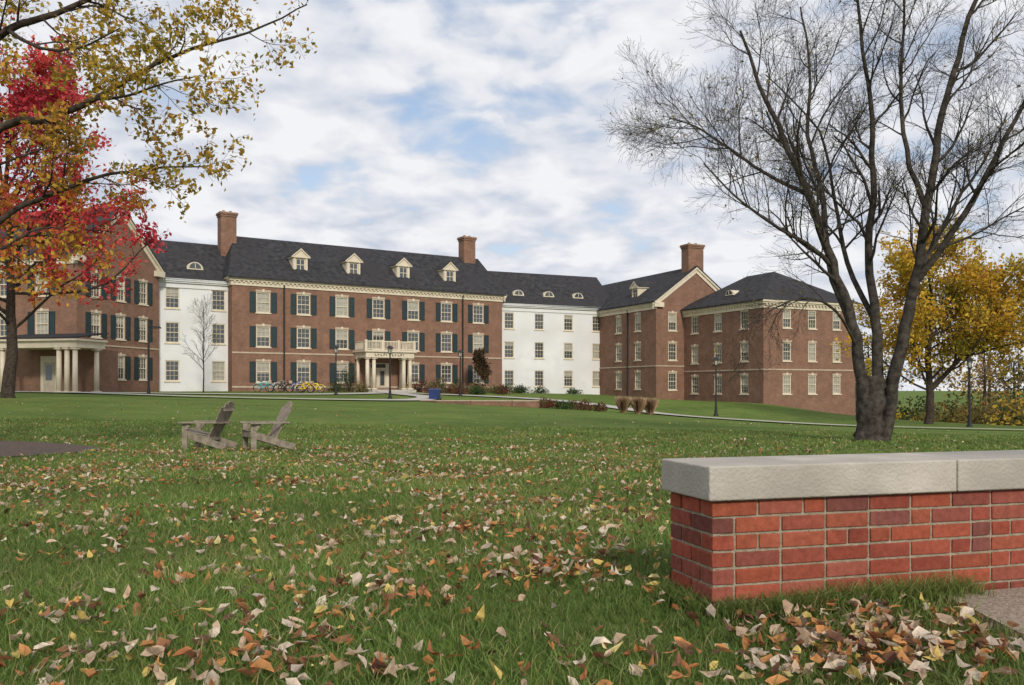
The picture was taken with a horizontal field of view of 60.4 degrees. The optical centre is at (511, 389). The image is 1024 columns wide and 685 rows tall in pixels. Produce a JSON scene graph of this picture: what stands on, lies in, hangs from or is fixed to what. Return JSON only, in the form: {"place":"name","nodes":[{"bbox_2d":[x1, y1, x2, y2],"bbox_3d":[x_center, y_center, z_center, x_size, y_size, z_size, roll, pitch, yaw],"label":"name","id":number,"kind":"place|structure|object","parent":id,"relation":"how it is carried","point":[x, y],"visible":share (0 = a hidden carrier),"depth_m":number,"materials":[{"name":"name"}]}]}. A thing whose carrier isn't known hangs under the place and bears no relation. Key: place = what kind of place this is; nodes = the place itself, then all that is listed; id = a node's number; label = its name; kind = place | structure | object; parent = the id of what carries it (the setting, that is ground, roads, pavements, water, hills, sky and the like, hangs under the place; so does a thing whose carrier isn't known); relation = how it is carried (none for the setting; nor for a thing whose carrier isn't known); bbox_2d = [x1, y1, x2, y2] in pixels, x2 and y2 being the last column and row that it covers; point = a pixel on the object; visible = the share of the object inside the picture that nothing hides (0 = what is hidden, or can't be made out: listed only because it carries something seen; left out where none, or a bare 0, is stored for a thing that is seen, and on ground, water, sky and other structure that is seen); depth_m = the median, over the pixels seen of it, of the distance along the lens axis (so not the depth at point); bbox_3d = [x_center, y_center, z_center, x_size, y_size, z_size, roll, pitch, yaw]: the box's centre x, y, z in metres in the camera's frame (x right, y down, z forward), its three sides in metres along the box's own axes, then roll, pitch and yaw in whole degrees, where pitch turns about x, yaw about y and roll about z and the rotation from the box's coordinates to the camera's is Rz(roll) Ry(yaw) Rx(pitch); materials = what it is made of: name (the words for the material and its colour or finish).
{"place":"outdoors","nodes":[
{"label":"outdoors","id":0,"kind":"place"},
{"bbox_2d":[0,391,380,393],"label":"sidewalk","id":1,"kind":"structure","parent":0,"point":[247,393],"depth_m":70.71,"materials":[{"name":"concrete"}]},
{"bbox_2d":[15,391,433,399],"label":"sidewalk","id":2,"kind":"structure","parent":0,"point":[422,397],"depth_m":62.89,"materials":[{"name":"concrete"}]},
{"bbox_2d":[0,391,1023,684],"bbox_3d":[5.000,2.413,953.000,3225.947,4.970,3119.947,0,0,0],"label":"ground","id":3,"kind":"structure","parent":0,"point":[160,405],"depth_m":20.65,"materials":[{"name":"green plant"}]},
{"bbox_2d":[0,441,100,456],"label":"mulch bed","id":4,"kind":"object","parent":3,"relation":"on","point":[15,448],"visible":0.95,"depth_m":17.02,"materials":[{"name":"brown soil"}]},
{"bbox_2d":[0,206,164,392],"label":"brick dormitory","id":5,"kind":"structure","parent":3,"relation":"on","point":[74,346],"depth_m":69.76,"materials":[{"name":"red brick"}]},
{"bbox_2d":[41,356,55,390],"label":"door frame","id":6,"kind":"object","parent":5,"relation":"in","point":[44,359],"depth_m":69.02,"materials":[{"name":"beige wood"}]},
{"bbox_2d":[43,362,54,391],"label":"side door panel","id":7,"kind":"structure","parent":5,"relation":"in","point":[48,385],"depth_m":68.90,"materials":[{"name":"paint"}]},
{"bbox_2d":[1,274,144,378],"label":"window glass","id":8,"kind":"structure","parent":5,"relation":"in","point":[2,282],"depth_m":73.83,"materials":[{"name":"glass"}]},
{"bbox_2d":[0,272,146,379],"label":"window frames","id":9,"kind":"structure","parent":5,"relation":"in","point":[145,283],"depth_m":73.38,"materials":[{"name":"beige wood"}]},
{"bbox_2d":[0,0,171,397],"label":"maple tree","id":10,"kind":"object","parent":3,"relation":"on","point":[26,98],"visible":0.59,"depth_m":44.44,"materials":[{"name":"red plant"}]},
{"bbox_2d":[147,324,160,393],"bbox_3d":[-25.215,-2.051,62.000,1.030,5.150,0.600,0,0,0],"label":"street lamp","id":11,"kind":"object","parent":3,"relation":"on","point":[148,371],"visible":0.91,"depth_m":61.94,"materials":[{"name":"black metal"}]},
{"bbox_2d":[0,0,317,298],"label":"golden tree","id":12,"kind":"object","parent":3,"relation":"on","point":[56,115],"visible":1,"depth_m":14.76,"materials":[{"name":"yellow plant"}]},
{"bbox_2d":[147,239,227,390],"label":"white dormitory wing","id":13,"kind":"structure","parent":3,"relation":"on","point":[193,271],"depth_m":81.60,"materials":[{"name":"white paint"}]},
{"bbox_2d":[165,287,224,380],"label":"window frames","id":14,"kind":"structure","parent":13,"relation":"in","point":[216,300],"depth_m":82.36,"materials":[{"name":"beige wood"}]},
{"bbox_2d":[166,291,223,379],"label":"window glass","id":15,"kind":"structure","parent":13,"relation":"in","point":[170,337],"depth_m":80.59,"materials":[{"name":"grey glass"}]},
{"bbox_2d":[179,292,222,392],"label":"young bare tree","id":16,"kind":"object","parent":3,"relation":"on","point":[203,334],"visible":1,"depth_m":74.97,"materials":[{"name":"grey plant"}]},
{"bbox_2d":[177,401,237,449],"bbox_3d":[-6.321,0.752,18.397,0.981,1.013,0.860,0,0,6],"label":"adirondack chair","id":17,"kind":"object","parent":3,"relation":"on","point":[213,438],"visible":0.97,"depth_m":18.23,"materials":[{"name":"grey wood"}]},
{"bbox_2d":[253,380,273,391],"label":"bicycle","id":18,"kind":"object","parent":3,"relation":"on","point":[267,382],"visible":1,"depth_m":77.46,"materials":[{"name":"teal metal"}]},
{"bbox_2d":[239,401,294,449],"bbox_3d":[-5.076,0.756,18.315,0.981,1.013,0.860,0,0,-32],"label":"adirondack chair","id":19,"kind":"object","parent":3,"relation":"on","point":[253,435],"visible":0.98,"depth_m":18.22,"materials":[{"name":"grey wood"}]},
{"bbox_2d":[267,380,284,391],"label":"bicycle","id":20,"kind":"object","parent":3,"relation":"on","point":[279,382],"visible":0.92,"depth_m":77.93,"materials":[{"name":"black metal"}]},
{"bbox_2d":[273,380,293,391],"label":"bicycle","id":21,"kind":"object","parent":3,"relation":"on","point":[287,384],"visible":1,"depth_m":77.50,"materials":[{"name":"black metal"}]},
{"bbox_2d":[285,380,305,391],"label":"bicycle","id":22,"kind":"object","parent":3,"relation":"on","point":[299,382],"visible":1,"depth_m":77.96,"materials":[{"name":"blue metal"}]},
{"bbox_2d":[291,380,305,391],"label":"bicycle","id":23,"kind":"object","parent":3,"relation":"on","point":[297,386],"visible":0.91,"depth_m":77.83,"materials":[{"name":"black metal"}]},
{"bbox_2d":[296,380,314,392],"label":"bicycle","id":24,"kind":"object","parent":3,"relation":"on","point":[309,384],"visible":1,"depth_m":77.47,"materials":[{"name":"yellow metal"}]},
{"bbox_2d":[306,381,324,392],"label":"bicycle","id":25,"kind":"object","parent":3,"relation":"on","point":[316,388],"visible":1,"depth_m":77.43,"materials":[{"name":"yellow metal"}]},
{"bbox_2d":[326,379,343,391],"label":"shrub","id":26,"kind":"object","parent":3,"relation":"on","point":[339,389],"visible":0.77,"depth_m":85.65,"materials":[{"name":"green plant"}]},
{"bbox_2d":[333,346,338,394],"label":"street lamp","id":27,"kind":"object","parent":3,"relation":"on","point":[335,352],"visible":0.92,"depth_m":74.95,"materials":[{"name":"black metal"}]},
{"bbox_2d":[340,357,358,391],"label":"shrub","id":28,"kind":"object","parent":3,"relation":"on","point":[347,381],"visible":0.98,"depth_m":86.05,"materials":[{"name":"green plant"}]},
{"bbox_2d":[216,210,506,392],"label":"brick dormitory","id":29,"kind":"structure","parent":3,"relation":"on","point":[297,311],"depth_m":88.80,"materials":[{"name":"red brick"}]},
{"bbox_2d":[256,292,482,382],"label":"window frames","id":30,"kind":"structure","parent":29,"relation":"in","point":[301,304],"depth_m":89.75,"materials":[{"name":"beige wood"}]},
{"bbox_2d":[257,296,481,381],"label":"window glass","id":31,"kind":"structure","parent":29,"relation":"in","point":[305,342],"depth_m":90.04,"materials":[{"name":"glass"}]},
{"bbox_2d":[371,369,385,388],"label":"entrance door","id":32,"kind":"structure","parent":29,"relation":"in","point":[384,370],"depth_m":90.21,"materials":[{"name":"paint"}]},
{"bbox_2d":[369,363,388,388],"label":"door frame","id":33,"kind":"structure","parent":29,"relation":"in","point":[387,364],"depth_m":90.45,"materials":[{"name":"beige wood"}]},
{"bbox_2d":[355,380,371,391],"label":"shrub","id":34,"kind":"object","parent":3,"relation":"on","point":[362,388],"visible":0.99,"depth_m":85.49,"materials":[{"name":"green plant"}]},
{"bbox_2d":[387,346,392,398],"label":"street lamp","id":35,"kind":"object","parent":3,"relation":"on","point":[390,348],"visible":0.98,"depth_m":69.95,"materials":[{"name":"black metal"}]},
{"bbox_2d":[412,376,426,391],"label":"shrub","id":36,"kind":"object","parent":3,"relation":"on","point":[417,388],"visible":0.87,"depth_m":90.24,"materials":[{"name":"brown plant"}]},
{"bbox_2d":[424,384,441,393],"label":"shrub","id":37,"kind":"object","parent":3,"relation":"on","point":[427,388],"visible":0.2,"depth_m":83.25,"materials":[{"name":"brown plant"}]},
{"bbox_2d":[428,388,440,399],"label":"recycling bin","id":38,"kind":"object","parent":3,"relation":"on","point":[434,393],"visible":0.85,"depth_m":70.07,"materials":[{"name":"blue plastic"}]},
{"bbox_2d":[424,380,445,390],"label":"shrub","id":39,"kind":"object","parent":3,"relation":"on","point":[433,384],"visible":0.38,"depth_m":89.82,"materials":[{"name":"brown plant"}]},
{"bbox_2d":[429,374,446,390],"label":"shrub","id":40,"kind":"object","parent":3,"relation":"on","point":[437,380],"visible":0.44,"depth_m":91.51,"materials":[{"name":"brown plant"}]},
{"bbox_2d":[444,383,455,392],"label":"shrub","id":41,"kind":"object","parent":3,"relation":"on","point":[449,390],"visible":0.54,"depth_m":88.61,"materials":[{"name":"brown plant"}]},
{"bbox_2d":[446,378,466,390],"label":"shrub","id":42,"kind":"object","parent":3,"relation":"on","point":[455,383],"visible":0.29,"depth_m":92.50,"materials":[{"name":"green plant"}]},
{"bbox_2d":[448,382,468,394],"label":"shrub","id":43,"kind":"object","parent":3,"relation":"on","point":[456,391],"visible":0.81,"depth_m":84.11,"materials":[{"name":"brown plant"}]},
{"bbox_2d":[457,349,462,395],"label":"street lamp","id":44,"kind":"object","parent":3,"relation":"on","point":[460,351],"visible":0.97,"depth_m":79.93,"materials":[{"name":"black metal"}]},
{"bbox_2d":[468,385,487,393],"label":"shrub","id":45,"kind":"object","parent":3,"relation":"on","point":[475,389],"visible":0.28,"depth_m":87.57,"materials":[{"name":"green plant"}]},
{"bbox_2d":[470,386,488,394],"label":"shrub","id":46,"kind":"object","parent":3,"relation":"on","point":[480,391],"visible":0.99,"depth_m":85.22,"materials":[{"name":"green plant"}]},
{"bbox_2d":[420,401,539,407],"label":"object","id":47,"kind":"object","parent":3,"relation":"on","point":[535,404],"visible":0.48,"depth_m":64.31,"materials":[{"name":"grey concrete"}]},
{"bbox_2d":[420,400,539,400],"bbox_3d":[-2.530,0.839,65.027,9.197,0.078,1.481,0,0,12],"label":"coping","id":48,"kind":"object","parent":47,"relation":"on","point":[479,400],"visible":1,"depth_m":64.34,"materials":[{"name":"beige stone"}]},
{"bbox_2d":[472,378,488,390],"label":"shrub","id":49,"kind":"object","parent":3,"relation":"on","point":[482,383],"visible":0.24,"depth_m":94.04,"materials":[{"name":"brown plant"}]},
{"bbox_2d":[472,347,492,385],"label":"young tree","id":50,"kind":"object","parent":3,"relation":"on","point":[483,371],"visible":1,"depth_m":91.93,"materials":[{"name":"brown plant"}]},
{"bbox_2d":[486,383,504,392],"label":"shrub","id":51,"kind":"object","parent":3,"relation":"on","point":[489,388],"visible":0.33,"depth_m":93.85,"materials":[{"name":"brown plant"}]},
{"bbox_2d":[488,385,507,393],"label":"shrub","id":52,"kind":"object","parent":3,"relation":"on","point":[493,388],"visible":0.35,"depth_m":91.35,"materials":[{"name":"brown plant"}]},
{"bbox_2d":[494,384,514,394],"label":"shrub","id":53,"kind":"object","parent":3,"relation":"on","point":[503,391],"visible":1,"depth_m":88.02,"materials":[{"name":"brown plant"}]},
{"bbox_2d":[503,382,515,392],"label":"shrub","id":54,"kind":"object","parent":3,"relation":"on","point":[512,387],"visible":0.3,"depth_m":95.75,"materials":[{"name":"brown plant"}]},
{"bbox_2d":[0,397,1023,684],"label":"fallen leaves","id":55,"kind":"object","parent":3,"relation":"on","point":[904,651],"visible":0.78,"depth_m":3.55,"materials":[{"name":"brown plant"}]},
{"bbox_2d":[513,384,532,392],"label":"shrub","id":56,"kind":"object","parent":3,"relation":"on","point":[525,390],"visible":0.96,"depth_m":96.77,"materials":[{"name":"green plant"}]},
{"bbox_2d":[531,385,549,393],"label":"shrub","id":57,"kind":"object","parent":3,"relation":"on","point":[542,390],"visible":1,"depth_m":98.31,"materials":[{"name":"green plant"}]},
{"bbox_2d":[488,271,608,394],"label":"white dormitory wing","id":58,"kind":"structure","parent":3,"relation":"on","point":[550,335],"depth_m":102.63,"materials":[{"name":"white paint"}]},
{"bbox_2d":[504,312,599,386],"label":"window frames","id":59,"kind":"structure","parent":58,"relation":"in","point":[507,320],"depth_m":101.68,"materials":[{"name":"beige wood"}]},
{"bbox_2d":[505,313,598,385],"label":"window glass","id":60,"kind":"structure","parent":58,"relation":"in","point":[510,316],"depth_m":101.60,"materials":[{"name":"grey glass"}]},
{"bbox_2d":[539,396,558,407],"bbox_3d":[2.757,0.951,64.472,1.717,0.993,1.829,0,0,0],"label":"shrub","id":61,"kind":"object","parent":3,"relation":"on","point":[544,403],"visible":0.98,"depth_m":64.23,"materials":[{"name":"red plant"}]},
{"bbox_2d":[555,399,575,408],"bbox_3d":[3.923,1.114,64.121,1.707,0.814,1.671,0,0,0],"label":"shrub","id":62,"kind":"object","parent":3,"relation":"on","point":[566,405],"visible":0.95,"depth_m":63.95,"materials":[{"name":"green plant"}]},
{"bbox_2d":[566,387,583,393],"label":"shrub","id":63,"kind":"object","parent":3,"relation":"on","point":[571,391],"visible":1,"depth_m":100.30,"materials":[{"name":"green plant"}]},
{"bbox_2d":[571,399,591,409],"bbox_3d":[4.987,1.103,63.939,1.724,0.966,1.805,0,0,0],"label":"shrub","id":64,"kind":"object","parent":3,"relation":"on","point":[580,405],"visible":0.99,"depth_m":63.78,"materials":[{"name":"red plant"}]},
{"bbox_2d":[588,401,607,411],"bbox_3d":[6.297,1.245,63.490,1.478,0.829,1.535,0,0,-30],"label":"shrub","id":65,"kind":"object","parent":3,"relation":"on","point":[598,407],"visible":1,"depth_m":63.39,"materials":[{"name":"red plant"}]},
{"bbox_2d":[597,243,720,399],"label":"brick dormitory","id":66,"kind":"structure","parent":3,"relation":"on","point":[641,330],"depth_m":96.51,"materials":[{"name":"red brick"}]},
{"bbox_2d":[617,323,674,388],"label":"window glass","id":67,"kind":"structure","parent":66,"relation":"in","point":[671,346],"depth_m":95.10,"materials":[{"name":"glass"}]},
{"bbox_2d":[616,313,676,389],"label":"window frames","id":68,"kind":"structure","parent":66,"relation":"in","point":[639,322],"depth_m":96.83,"materials":[{"name":"beige wood"}]},
{"bbox_2d":[712,357,719,415],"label":"street lamp","id":69,"kind":"object","parent":3,"relation":"on","point":[716,365],"visible":0.93,"depth_m":65.94,"materials":[{"name":"black metal"}]},
{"bbox_2d":[680,272,861,415],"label":"brick dormitory","id":70,"kind":"structure","parent":3,"relation":"on","point":[810,372],"depth_m":87.33,"materials":[{"name":"red brick"}]},
{"bbox_2d":[692,309,839,393],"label":"window frames","id":71,"kind":"structure","parent":70,"relation":"in","point":[810,311],"depth_m":87.03,"materials":[{"name":"beige wood"}]},
{"bbox_2d":[693,311,838,392],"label":"window glass","id":72,"kind":"structure","parent":70,"relation":"in","point":[835,323],"depth_m":86.84,"materials":[{"name":"grey glass"}]},
{"bbox_2d":[599,0,1023,441],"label":"bare tree","id":73,"kind":"object","parent":3,"relation":"on","point":[876,401],"visible":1,"depth_m":21.75,"materials":[{"name":"brown plant"}]},
{"bbox_2d":[673,489,1023,604],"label":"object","id":74,"kind":"object","parent":3,"relation":"on","point":[825,545],"visible":0.2,"depth_m":3.68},
{"bbox_2d":[670,490,1023,608],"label":"bricks","id":75,"kind":"object","parent":74,"relation":"attached to","point":[747,541],"visible":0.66,"depth_m":3.66,"materials":[{"name":"red brick"}]},
{"bbox_2d":[662,450,1023,500],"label":"cap stones","id":76,"kind":"object","parent":75,"relation":"on","point":[747,478],"visible":1,"depth_m":3.67,"materials":[{"name":"beige stone"}]},
{"bbox_2d":[830,213,1023,423],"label":"yellow tree","id":77,"kind":"object","parent":3,"relation":"on","point":[997,314],"visible":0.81,"depth_m":59.01,"materials":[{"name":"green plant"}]},
{"bbox_2d":[855,317,1023,425],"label":"distant trees","id":78,"kind":"object","parent":3,"relation":"on","point":[1011,413],"visible":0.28,"depth_m":90.76,"materials":[{"name":"yellow plant"}]},
{"bbox_2d":[964,357,974,426],"bbox_3d":[28.600,0.201,55.000,0.680,4.500,0.663,0,0,0],"label":"street lamp","id":79,"kind":"object","parent":3,"relation":"on","point":[969,360],"visible":0.96,"depth_m":54.94,"materials":[{"name":"black metal"}]},
{"bbox_2d":[0,0,1023,390],"label":"sky","id":80,"kind":"structure","parent":0,"point":[412,126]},
{"bbox_2d":[615,395,630,412],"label":"ornamental grass","id":81,"kind":"object","parent":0,"point":[623,403],"depth_m":62.24,"materials":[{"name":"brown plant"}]},
{"bbox_2d":[631,396,646,413],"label":"ornamental grass","id":82,"kind":"object","parent":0,"point":[638,405],"depth_m":61.74,"materials":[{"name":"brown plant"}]},
{"bbox_2d":[644,397,658,414],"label":"ornamental grass","id":83,"kind":"object","parent":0,"point":[651,406],"depth_m":62.15,"materials":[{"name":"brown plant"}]},
{"bbox_2d":[400,392,1023,429],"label":"sidewalk","id":84,"kind":"structure","parent":0,"point":[616,407],"depth_m":63.68,"materials":[{"name":"concrete"}]},
{"bbox_2d":[942,587,1023,638],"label":"patio paving","id":85,"kind":"structure","parent":0,"point":[1004,605],"depth_m":3.54,"materials":[{"name":"beige concrete"}]}
]}

